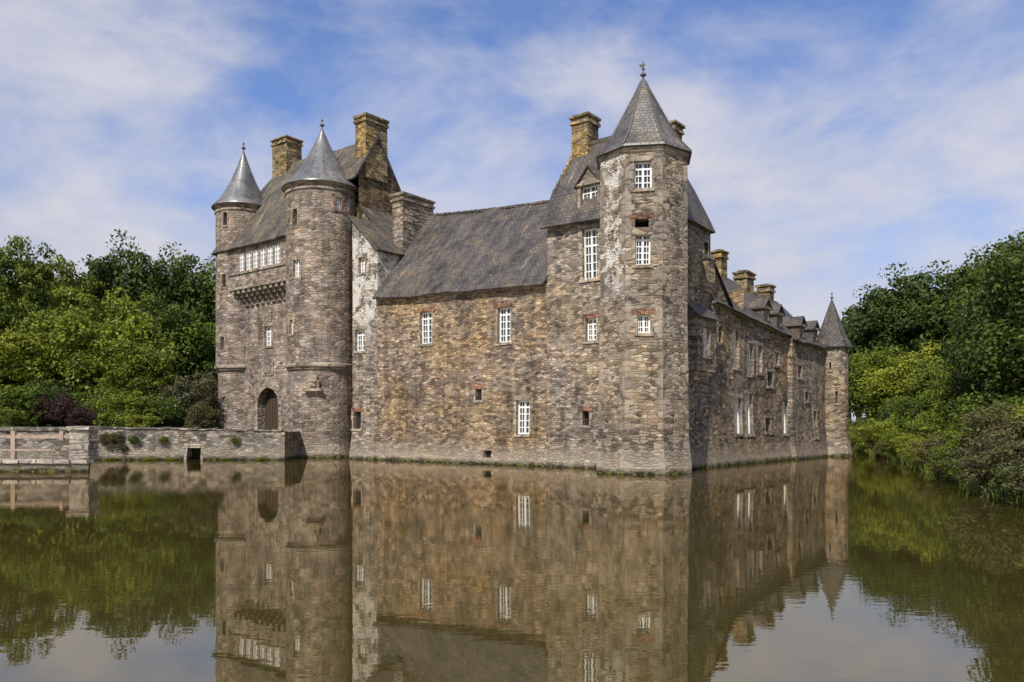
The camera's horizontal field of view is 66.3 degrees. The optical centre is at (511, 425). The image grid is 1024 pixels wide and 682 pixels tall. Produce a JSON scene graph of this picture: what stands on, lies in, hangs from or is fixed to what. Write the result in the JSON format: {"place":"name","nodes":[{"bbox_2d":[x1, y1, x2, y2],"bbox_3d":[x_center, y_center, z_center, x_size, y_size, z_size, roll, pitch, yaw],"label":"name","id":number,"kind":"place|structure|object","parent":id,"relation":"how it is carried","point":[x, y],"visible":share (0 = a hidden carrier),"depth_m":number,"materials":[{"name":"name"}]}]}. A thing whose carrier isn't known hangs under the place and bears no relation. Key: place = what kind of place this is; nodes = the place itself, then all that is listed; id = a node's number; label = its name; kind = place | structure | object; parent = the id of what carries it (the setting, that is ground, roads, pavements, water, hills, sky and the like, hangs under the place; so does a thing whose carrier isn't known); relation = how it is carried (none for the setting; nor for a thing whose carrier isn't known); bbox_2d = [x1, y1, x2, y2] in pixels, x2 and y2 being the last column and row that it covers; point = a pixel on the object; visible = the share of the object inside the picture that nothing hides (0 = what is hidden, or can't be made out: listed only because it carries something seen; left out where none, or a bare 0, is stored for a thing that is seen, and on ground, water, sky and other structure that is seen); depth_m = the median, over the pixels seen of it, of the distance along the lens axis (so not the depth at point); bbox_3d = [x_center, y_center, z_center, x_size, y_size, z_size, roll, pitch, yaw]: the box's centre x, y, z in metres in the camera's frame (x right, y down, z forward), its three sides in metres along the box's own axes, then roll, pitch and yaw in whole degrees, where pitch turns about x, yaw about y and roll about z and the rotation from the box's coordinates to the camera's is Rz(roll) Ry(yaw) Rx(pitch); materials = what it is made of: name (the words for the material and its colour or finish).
{"place":"outdoors","nodes":[
{"label":"outdoors","id":0,"kind":"place"},
{"bbox_2d":[0,459,93,471],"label":"stone terrace","id":1,"kind":"structure","parent":0,"point":[38,465],"depth_m":40.80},
{"bbox_2d":[0,431,69,458],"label":"wooden railing","id":2,"kind":"object","parent":1,"relation":"on","point":[13,436],"visible":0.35,"depth_m":41.93,"materials":[{"name":"brown wood"}]},
{"bbox_2d":[0,427,73,458],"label":"garden wall","id":3,"kind":"structure","parent":1,"relation":"on","point":[33,443],"depth_m":46.00,"materials":[{"name":"stone"}]},
{"bbox_2d":[53,426,101,459],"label":"stone pillar","id":4,"kind":"structure","parent":1,"relation":"on","point":[82,443],"depth_m":41.28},
{"bbox_2d":[48,426,286,458],"bbox_3d":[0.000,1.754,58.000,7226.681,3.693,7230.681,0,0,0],"label":"ground","id":5,"kind":"structure","parent":0,"point":[196,453],"depth_m":55.70,"materials":[{"name":"green soil"}]},
{"bbox_2d":[0,391,14,423],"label":"shrub","id":6,"kind":"object","parent":5,"relation":"on","point":[4,399],"visible":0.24,"depth_m":60.27,"materials":[{"name":"green plant"}]},
{"bbox_2d":[0,407,29,426],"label":"shrub","id":7,"kind":"object","parent":5,"relation":"on","point":[19,420],"visible":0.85,"depth_m":58.60,"materials":[{"name":"green plant"}]},
{"bbox_2d":[0,341,31,402],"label":"lime tree","id":8,"kind":"object","parent":5,"relation":"on","point":[11,383],"visible":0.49,"depth_m":66.22,"materials":[{"name":"green plant"}]},
{"bbox_2d":[0,383,54,426],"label":"shrub","id":9,"kind":"object","parent":5,"relation":"on","point":[18,397],"visible":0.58,"depth_m":61.37,"materials":[{"name":"green plant"}]},
{"bbox_2d":[0,235,59,345],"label":"broadleaf tree","id":10,"kind":"object","parent":5,"relation":"on","point":[27,273],"visible":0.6,"depth_m":78.91,"materials":[{"name":"green plant"}]},
{"bbox_2d":[0,326,74,415],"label":"lime tree","id":11,"kind":"object","parent":5,"relation":"on","point":[30,350],"visible":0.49,"depth_m":68.80,"materials":[{"name":"green plant"}]},
{"bbox_2d":[4,379,79,426],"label":"shrub","id":12,"kind":"object","parent":5,"relation":"on","point":[53,393],"visible":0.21,"depth_m":65.35,"materials":[{"name":"green plant"}]},
{"bbox_2d":[24,273,65,294],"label":"broadleaf tree","id":13,"kind":"object","parent":5,"relation":"on","point":[54,283],"depth_m":110.41,"materials":[{"name":"green plant"}]},
{"bbox_2d":[10,305,98,426],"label":"lime tree","id":14,"kind":"object","parent":5,"relation":"on","point":[48,316],"visible":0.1,"depth_m":73.92,"materials":[{"name":"green plant"}]},
{"bbox_2d":[28,393,85,426],"bbox_3d":[-36.636,-0.915,62.950,4.142,3.517,3.863,0,0,-41],"label":"shrub","id":15,"kind":"object","parent":5,"relation":"on","point":[67,405],"visible":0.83,"depth_m":62.11,"materials":[{"name":"purple plant"}]},
{"bbox_2d":[33,253,115,381],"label":"broadleaf tree","id":16,"kind":"object","parent":5,"relation":"on","point":[64,292],"visible":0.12,"depth_m":95.74,"materials":[{"name":"green plant"}]},
{"bbox_2d":[57,254,106,383],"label":"broadleaf tree","id":17,"kind":"object","parent":5,"relation":"on","point":[83,274],"depth_m":113.77,"materials":[{"name":"green plant"}]},
{"bbox_2d":[64,405,103,425],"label":"shrub","id":18,"kind":"object","parent":5,"relation":"on","point":[76,414],"visible":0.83,"depth_m":61.91,"materials":[{"name":"purple plant"}]},
{"bbox_2d":[68,386,127,425],"bbox_3d":[-34.794,-1.209,66.232,5.135,4.208,5.181,0,0,21],"label":"shrub","id":19,"kind":"object","parent":5,"relation":"on","point":[82,395],"visible":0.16,"depth_m":64.98,"materials":[{"name":"green plant"}]},
{"bbox_2d":[30,287,175,411],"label":"lime tree","id":20,"kind":"object","parent":5,"relation":"on","point":[120,321],"visible":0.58,"depth_m":69.86,"materials":[{"name":"green plant"}]},
{"bbox_2d":[64,229,171,358],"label":"broadleaf tree","id":21,"kind":"object","parent":5,"relation":"on","point":[136,282],"visible":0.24,"depth_m":100.33,"materials":[{"name":"green plant"}]},
{"bbox_2d":[81,390,156,426],"bbox_3d":[-30.550,-0.975,62.090,4.774,3.711,5.651,0,0,12],"label":"shrub","id":22,"kind":"object","parent":5,"relation":"on","point":[110,417],"visible":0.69,"depth_m":60.94,"materials":[{"name":"green plant"}]},
{"bbox_2d":[87,339,184,415],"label":"lime tree","id":23,"kind":"object","parent":5,"relation":"on","point":[145,361],"visible":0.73,"depth_m":66.75,"materials":[{"name":"green plant"}]},
{"bbox_2d":[114,413,162,428],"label":"shrub","id":24,"kind":"object","parent":5,"relation":"on","point":[150,419],"visible":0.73,"depth_m":59.93,"materials":[{"name":"green plant"}]},
{"bbox_2d":[128,394,188,429],"bbox_3d":[-28.520,-0.897,63.035,4.782,3.470,4.740,0,0,12],"label":"shrub","id":25,"kind":"object","parent":5,"relation":"on","point":[169,419],"visible":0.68,"depth_m":62.18,"materials":[{"name":"green plant"}]},
{"bbox_2d":[132,241,214,326],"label":"broadleaf tree","id":26,"kind":"object","parent":5,"relation":"on","point":[173,284],"visible":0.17,"depth_m":105.89,"materials":[{"name":"green plant"}]},
{"bbox_2d":[139,292,215,399],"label":"lime tree","id":27,"kind":"object","parent":5,"relation":"on","point":[195,330],"visible":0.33,"depth_m":80.44,"materials":[{"name":"green plant"}]},
{"bbox_2d":[158,257,212,312],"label":"broadleaf tree","id":28,"kind":"object","parent":5,"relation":"on","point":[193,272],"depth_m":119.42,"materials":[{"name":"green plant"}]},
{"bbox_2d":[154,370,220,427],"bbox_3d":[-27.653,-1.828,65.566,5.849,5.676,6.211,0,0,-36],"label":"shrub","id":29,"kind":"object","parent":5,"relation":"on","point":[198,391],"visible":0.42,"depth_m":64.68,"materials":[{"name":"green plant"}]},
{"bbox_2d":[170,322,215,407],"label":"lime tree","id":30,"kind":"object","parent":5,"relation":"on","point":[213,329],"visible":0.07,"depth_m":84.29,"materials":[{"name":"green plant"}]},
{"bbox_2d":[177,255,215,338],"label":"broadleaf tree","id":31,"kind":"object","parent":5,"relation":"on","point":[211,291],"visible":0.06,"depth_m":108.32,"materials":[{"name":"green plant"}]},
{"bbox_2d":[182,371,217,426],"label":"shrub","id":32,"kind":"object","parent":5,"relation":"on","point":[215,392],"visible":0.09,"depth_m":69.15,"materials":[{"name":"green plant"}]},
{"bbox_2d":[182,350,217,425],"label":"shrub","id":33,"kind":"object","parent":5,"relation":"on","point":[211,369],"visible":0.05,"depth_m":82.08,"materials":[{"name":"green plant"}]},
{"bbox_2d":[182,401,223,428],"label":"shrub","id":34,"kind":"object","parent":5,"relation":"on","point":[206,419],"visible":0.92,"depth_m":61.30,"materials":[{"name":"green plant"}]},
{"bbox_2d":[211,62,852,474],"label":"stone castle","id":35,"kind":"structure","parent":5,"relation":"on","point":[599,312],"depth_m":51.25,"materials":[{"name":"stone"}]},
{"bbox_2d":[848,399,854,419],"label":"broadleaf tree","id":36,"kind":"object","parent":5,"relation":"on","point":[849,417],"depth_m":119.69,"materials":[{"name":"green plant"}]},
{"bbox_2d":[849,432,854,446],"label":"bank shrub","id":37,"kind":"object","parent":5,"relation":"on","point":[853,442],"visible":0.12,"depth_m":74.42,"materials":[{"name":"green plant"}]},
{"bbox_2d":[849,425,858,441],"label":"bank shrub","id":38,"kind":"object","parent":5,"relation":"on","point":[853,427],"visible":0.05,"depth_m":76.36,"materials":[{"name":"green plant"}]},
{"bbox_2d":[849,417,866,425],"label":"bank shrub","id":39,"kind":"object","parent":5,"relation":"on","point":[853,423],"visible":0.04,"depth_m":80.16,"materials":[{"name":"green plant"}]},
{"bbox_2d":[848,352,869,423],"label":"lime tree","id":40,"kind":"object","parent":5,"relation":"on","point":[851,359],"visible":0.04,"depth_m":93.81,"materials":[{"name":"green plant"}]},
{"bbox_2d":[850,432,869,450],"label":"bank shrub","id":41,"kind":"object","parent":5,"relation":"on","point":[864,445],"visible":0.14,"depth_m":67.38,"materials":[{"name":"green plant"}]},
{"bbox_2d":[850,421,876,446],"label":"bank shrub","id":42,"kind":"object","parent":5,"relation":"on","point":[854,431],"visible":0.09,"depth_m":69.48,"materials":[{"name":"green plant"}]},
{"bbox_2d":[853,417,880,450],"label":"bank shrub","id":43,"kind":"object","parent":5,"relation":"on","point":[859,426],"visible":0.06,"depth_m":71.77,"materials":[{"name":"green plant"}]},
{"bbox_2d":[840,284,896,415],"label":"broadleaf tree","id":44,"kind":"object","parent":5,"relation":"on","point":[851,310],"visible":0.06,"depth_m":103.41,"materials":[{"name":"green plant"}]},
{"bbox_2d":[848,345,903,417],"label":"lime tree","id":45,"kind":"object","parent":5,"relation":"on","point":[873,360],"visible":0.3,"depth_m":83.53,"materials":[{"name":"green plant"}]},
{"bbox_2d":[870,441,881,454],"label":"bank shrub","id":46,"kind":"object","parent":5,"relation":"on","point":[876,448],"visible":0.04,"depth_m":59.70,"materials":[{"name":"green plant"}]},
{"bbox_2d":[855,418,902,453],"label":"bank shrub","id":47,"kind":"object","parent":5,"relation":"on","point":[872,430],"visible":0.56,"depth_m":61.45,"materials":[{"name":"green plant"}]},
{"bbox_2d":[872,440,888,456],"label":"bank shrub","id":48,"kind":"object","parent":5,"relation":"on","point":[880,448],"visible":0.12,"depth_m":57.91,"materials":[{"name":"green plant"}]},
{"bbox_2d":[878,396,899,420],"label":"bank shrub","id":49,"kind":"object","parent":5,"relation":"on","point":[889,403],"visible":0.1,"depth_m":71.19,"materials":[{"name":"green plant"}]},
{"bbox_2d":[880,402,902,420],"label":"bank shrub","id":50,"kind":"object","parent":5,"relation":"on","point":[888,414],"visible":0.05,"depth_m":69.66,"materials":[{"name":"green plant"}]},
{"bbox_2d":[875,431,916,457],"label":"bank shrub","id":51,"kind":"object","parent":5,"relation":"on","point":[886,442],"visible":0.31,"depth_m":54.12,"materials":[{"name":"green plant"}]},
{"bbox_2d":[845,262,952,368],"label":"broadleaf tree","id":52,"kind":"object","parent":5,"relation":"on","point":[882,304],"visible":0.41,"depth_m":95.78,"materials":[{"name":"green plant"}]},
{"bbox_2d":[854,342,943,420],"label":"lime tree","id":53,"kind":"object","parent":5,"relation":"on","point":[879,391],"visible":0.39,"depth_m":72.88,"materials":[{"name":"green plant"}]},
{"bbox_2d":[890,406,911,419],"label":"bank shrub","id":54,"kind":"object","parent":5,"relation":"on","point":[903,408],"visible":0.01,"depth_m":65.99,"materials":[{"name":"green plant"}]},
{"bbox_2d":[886,429,917,451],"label":"bank shrub","id":55,"kind":"object","parent":5,"relation":"on","point":[908,432],"visible":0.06,"depth_m":55.92,"materials":[{"name":"green plant"}]},
{"bbox_2d":[894,448,914,460],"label":"bank shrub","id":56,"kind":"object","parent":5,"relation":"on","point":[904,451],"visible":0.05,"depth_m":48.54,"materials":[{"name":"green plant"}]},
{"bbox_2d":[890,433,923,459],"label":"bank shrub","id":57,"kind":"object","parent":5,"relation":"on","point":[898,441],"visible":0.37,"depth_m":52.19,"materials":[{"name":"green plant"}]},
{"bbox_2d":[899,438,919,457],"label":"bank shrub","id":58,"kind":"object","parent":5,"relation":"on","point":[904,445],"visible":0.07,"depth_m":50.61,"materials":[{"name":"green plant"}]},
{"bbox_2d":[896,443,926,467],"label":"bank shrub","id":59,"kind":"object","parent":5,"relation":"on","point":[910,462],"visible":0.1,"depth_m":42.90,"materials":[{"name":"green plant"}]},
{"bbox_2d":[902,413,925,431],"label":"bank shrub","id":60,"kind":"object","parent":5,"relation":"on","point":[908,424],"visible":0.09,"depth_m":55.60,"materials":[{"name":"green plant"}]},
{"bbox_2d":[891,388,939,432],"bbox_3d":[32.181,-0.321,61.013,4.562,5.252,4.522,0,0,1],"label":"bank shrub","id":61,"kind":"object","parent":5,"relation":"on","point":[923,397],"visible":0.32,"depth_m":61.14,"materials":[{"name":"green plant"}]},
{"bbox_2d":[908,416,938,437],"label":"bank shrub","id":62,"kind":"object","parent":5,"relation":"on","point":[917,426],"visible":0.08,"depth_m":52.97,"materials":[{"name":"green plant"}]},
{"bbox_2d":[879,259,968,358],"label":"broadleaf tree","id":63,"kind":"object","parent":5,"relation":"on","point":[905,324],"visible":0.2,"depth_m":92.42,"materials":[{"name":"green plant"}]},
{"bbox_2d":[895,360,952,415],"bbox_3d":[35.215,-1.739,63.605,7.768,7.636,8.425,0,0,42],"label":"lime tree","id":64,"kind":"object","parent":5,"relation":"on","point":[923,377],"visible":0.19,"depth_m":64.14,"materials":[{"name":"green plant"}]},
{"bbox_2d":[904,431,946,466],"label":"bank shrub","id":65,"kind":"object","parent":5,"relation":"on","point":[924,451],"visible":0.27,"depth_m":40.91,"materials":[{"name":"green plant"}]},
{"bbox_2d":[916,433,935,444],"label":"bank shrub","id":66,"kind":"object","parent":5,"relation":"on","point":[928,436],"visible":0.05,"depth_m":44.67,"materials":[{"name":"green plant"}]},
{"bbox_2d":[915,411,946,433],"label":"bank shrub","id":67,"kind":"object","parent":5,"relation":"on","point":[933,415],"visible":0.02,"depth_m":52.50,"materials":[{"name":"green plant"}]},
{"bbox_2d":[916,446,947,472],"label":"bank shrub","id":68,"kind":"object","parent":5,"relation":"on","point":[933,458],"visible":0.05,"depth_m":37.09,"materials":[{"name":"green plant"}]},
{"bbox_2d":[918,418,952,437],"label":"bank shrub","id":69,"kind":"object","parent":5,"relation":"on","point":[930,428],"visible":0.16,"depth_m":50.69,"materials":[{"name":"green plant"}]},
{"bbox_2d":[851,446,1023,506],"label":"reeds","id":70,"kind":"object","parent":5,"relation":"on","point":[1014,501],"visible":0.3,"depth_m":31.70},
{"bbox_2d":[930,437,950,463],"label":"bank shrub","id":71,"kind":"object","parent":5,"relation":"on","point":[939,444],"visible":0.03,"depth_m":39.05,"materials":[{"name":"green plant"}]},
{"bbox_2d":[928,347,958,401],"bbox_3d":[35.941,-2.411,59.308,8.333,8.983,8.505,0,0,33],"label":"lime tree","id":72,"kind":"object","parent":5,"relation":"on","point":[941,375],"visible":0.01,"depth_m":60.87,"materials":[{"name":"green plant"}]},
{"bbox_2d":[928,446,961,474],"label":"bank shrub","id":73,"kind":"object","parent":5,"relation":"on","point":[938,469],"visible":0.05,"depth_m":35.92,"materials":[{"name":"green plant"}]},
{"bbox_2d":[927,362,964,405],"bbox_3d":[31.858,-1.249,54.016,6.262,6.827,7.011,0,0,-11],"label":"alder tree","id":74,"kind":"object","parent":5,"relation":"on","point":[943,394],"visible":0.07,"depth_m":53.98,"materials":[{"name":"green plant"}]},
{"bbox_2d":[920,396,973,433],"bbox_3d":[30.187,-0.044,52.280,5.925,4.225,5.978,0,0,8],"label":"shrub","id":75,"kind":"object","parent":5,"relation":"on","point":[942,407],"visible":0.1,"depth_m":52.56,"materials":[{"name":"green plant"}]},
{"bbox_2d":[934,445,959,480],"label":"bank shrub","id":76,"kind":"object","parent":5,"relation":"on","point":[944,461],"visible":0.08,"depth_m":33.85,"materials":[{"name":"green plant"}]},
{"bbox_2d":[907,244,995,361],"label":"broadleaf tree","id":77,"kind":"object","parent":5,"relation":"on","point":[936,324],"visible":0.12,"depth_m":88.00,"materials":[{"name":"green plant"}]},
{"bbox_2d":[935,426,978,441],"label":"bank shrub","id":78,"kind":"object","parent":5,"relation":"on","point":[946,436],"visible":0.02,"depth_m":36.51,"materials":[{"name":"green plant"}]},
{"bbox_2d":[939,431,978,481],"bbox_3d":[18.624,1.343,31.495,2.577,2.381,2.600,0,0,-36],"label":"bank shrub","id":79,"kind":"object","parent":5,"relation":"on","point":[953,444],"visible":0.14,"depth_m":31.58,"materials":[{"name":"green plant"}]},
{"bbox_2d":[942,291,987,404],"bbox_3d":[31.458,-3.492,50.052,8.830,11.280,8.897,0,0,-21],"label":"alder tree","id":80,"kind":"object","parent":5,"relation":"on","point":[956,393],"visible":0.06,"depth_m":49.88,"materials":[{"name":"green plant"}]},
{"bbox_2d":[939,268,1011,356],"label":"broadleaf tree","id":81,"kind":"object","parent":5,"relation":"on","point":[971,281],"visible":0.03,"depth_m":81.36,"materials":[{"name":"green plant"}]},
{"bbox_2d":[933,228,1023,401],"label":"alder tree","id":82,"kind":"object","parent":5,"relation":"on","point":[983,308],"visible":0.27,"depth_m":44.35,"materials":[{"name":"green plant"}]},
{"bbox_2d":[942,393,1023,447],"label":"shrub","id":83,"kind":"object","parent":5,"relation":"on","point":[965,408],"visible":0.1,"depth_m":36.90,"materials":[{"name":"green plant"}]},
{"bbox_2d":[942,432,1023,487],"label":"bank shrub","id":84,"kind":"object","parent":5,"relation":"on","point":[958,453],"visible":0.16,"depth_m":27.76,"materials":[{"name":"green plant"}]},
{"bbox_2d":[959,417,1006,434],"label":"bank shrub","id":85,"kind":"object","parent":5,"relation":"on","point":[976,424],"visible":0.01,"depth_m":33.80,"materials":[{"name":"green plant"}]},
{"bbox_2d":[945,378,1023,430],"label":"shrub","id":86,"kind":"object","parent":5,"relation":"on","point":[989,396],"visible":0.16,"depth_m":39.78,"materials":[{"name":"green plant"}]},
{"bbox_2d":[956,401,1023,467],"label":"shrub","id":87,"kind":"object","parent":5,"relation":"on","point":[1003,425],"visible":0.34,"depth_m":30.27,"materials":[{"name":"green plant"}]},
{"bbox_2d":[956,230,1023,401],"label":"alder tree","id":88,"kind":"object","parent":5,"relation":"on","point":[1002,333],"visible":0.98,"depth_m":39.16,"materials":[{"name":"green plant"}]},
{"bbox_2d":[962,430,1023,497],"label":"bank shrub","id":89,"kind":"object","parent":5,"relation":"on","point":[991,458],"visible":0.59,"depth_m":26.01,"materials":[{"name":"green plant"}]},
{"bbox_2d":[964,430,1023,477],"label":"bank shrub","id":90,"kind":"object","parent":5,"relation":"on","point":[989,443],"visible":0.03,"depth_m":29.11,"materials":[{"name":"green plant"}]},
{"bbox_2d":[985,462,1023,500],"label":"bank shrub","id":91,"kind":"object","parent":5,"relation":"on","point":[1001,480],"visible":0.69,"depth_m":24.02,"materials":[{"name":"green plant"}]},
{"bbox_2d":[995,457,1023,492],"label":"bank shrub","id":92,"kind":"object","parent":5,"relation":"on","point":[1020,474],"visible":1,"depth_m":22.76,"materials":[{"name":"green plant"}]},
{"bbox_2d":[1000,401,1023,437],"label":"bank shrub","id":93,"kind":"object","parent":5,"relation":"on","point":[1019,410],"visible":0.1,"depth_m":31.53,"materials":[{"name":"green plant"}]},
{"bbox_2d":[1013,413,1023,428],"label":"bank shrub","id":94,"kind":"object","parent":5,"relation":"on","point":[1019,414],"visible":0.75,"depth_m":29.31,"materials":[{"name":"green plant"}]},
{"bbox_2d":[0,451,1023,681],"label":"water","id":95,"kind":"structure","parent":0,"point":[858,566],"depth_m":12.63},
{"bbox_2d":[95,426,299,459],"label":"causeway wall","id":96,"kind":"structure","parent":95,"relation":"in","point":[212,443],"depth_m":54.88,"materials":[{"name":"stone"}]},
{"bbox_2d":[99,433,113,443],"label":"wall plant","id":97,"kind":"object","parent":96,"relation":"attached to","point":[102,437],"depth_m":54.35,"materials":[{"name":"green plant"}]},
{"bbox_2d":[105,431,124,443],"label":"wall plant","id":98,"kind":"object","parent":96,"relation":"attached to","point":[111,439],"depth_m":54.52,"materials":[{"name":"green plant"}]},
{"bbox_2d":[118,444,128,451],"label":"wall plant","id":99,"kind":"object","parent":96,"relation":"attached to","point":[120,447],"depth_m":54.54,"materials":[{"name":"green plant"}]},
{"bbox_2d":[128,435,139,443],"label":"wall plant","id":100,"kind":"object","parent":96,"relation":"attached to","point":[132,440],"depth_m":54.55,"materials":[{"name":"green plant"}]},
{"bbox_2d":[157,436,168,443],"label":"wall plant","id":101,"kind":"object","parent":96,"relation":"attached to","point":[163,440],"depth_m":54.60,"materials":[{"name":"green plant"}]},
{"bbox_2d":[230,437,238,443],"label":"wall plant","id":102,"kind":"object","parent":96,"relation":"attached to","point":[235,440],"depth_m":54.60,"materials":[{"name":"green plant"}]},
{"bbox_2d":[0,0,1023,425],"label":"sky","id":103,"kind":"structure","parent":0,"point":[833,144],"materials":[{"name":"blue"}]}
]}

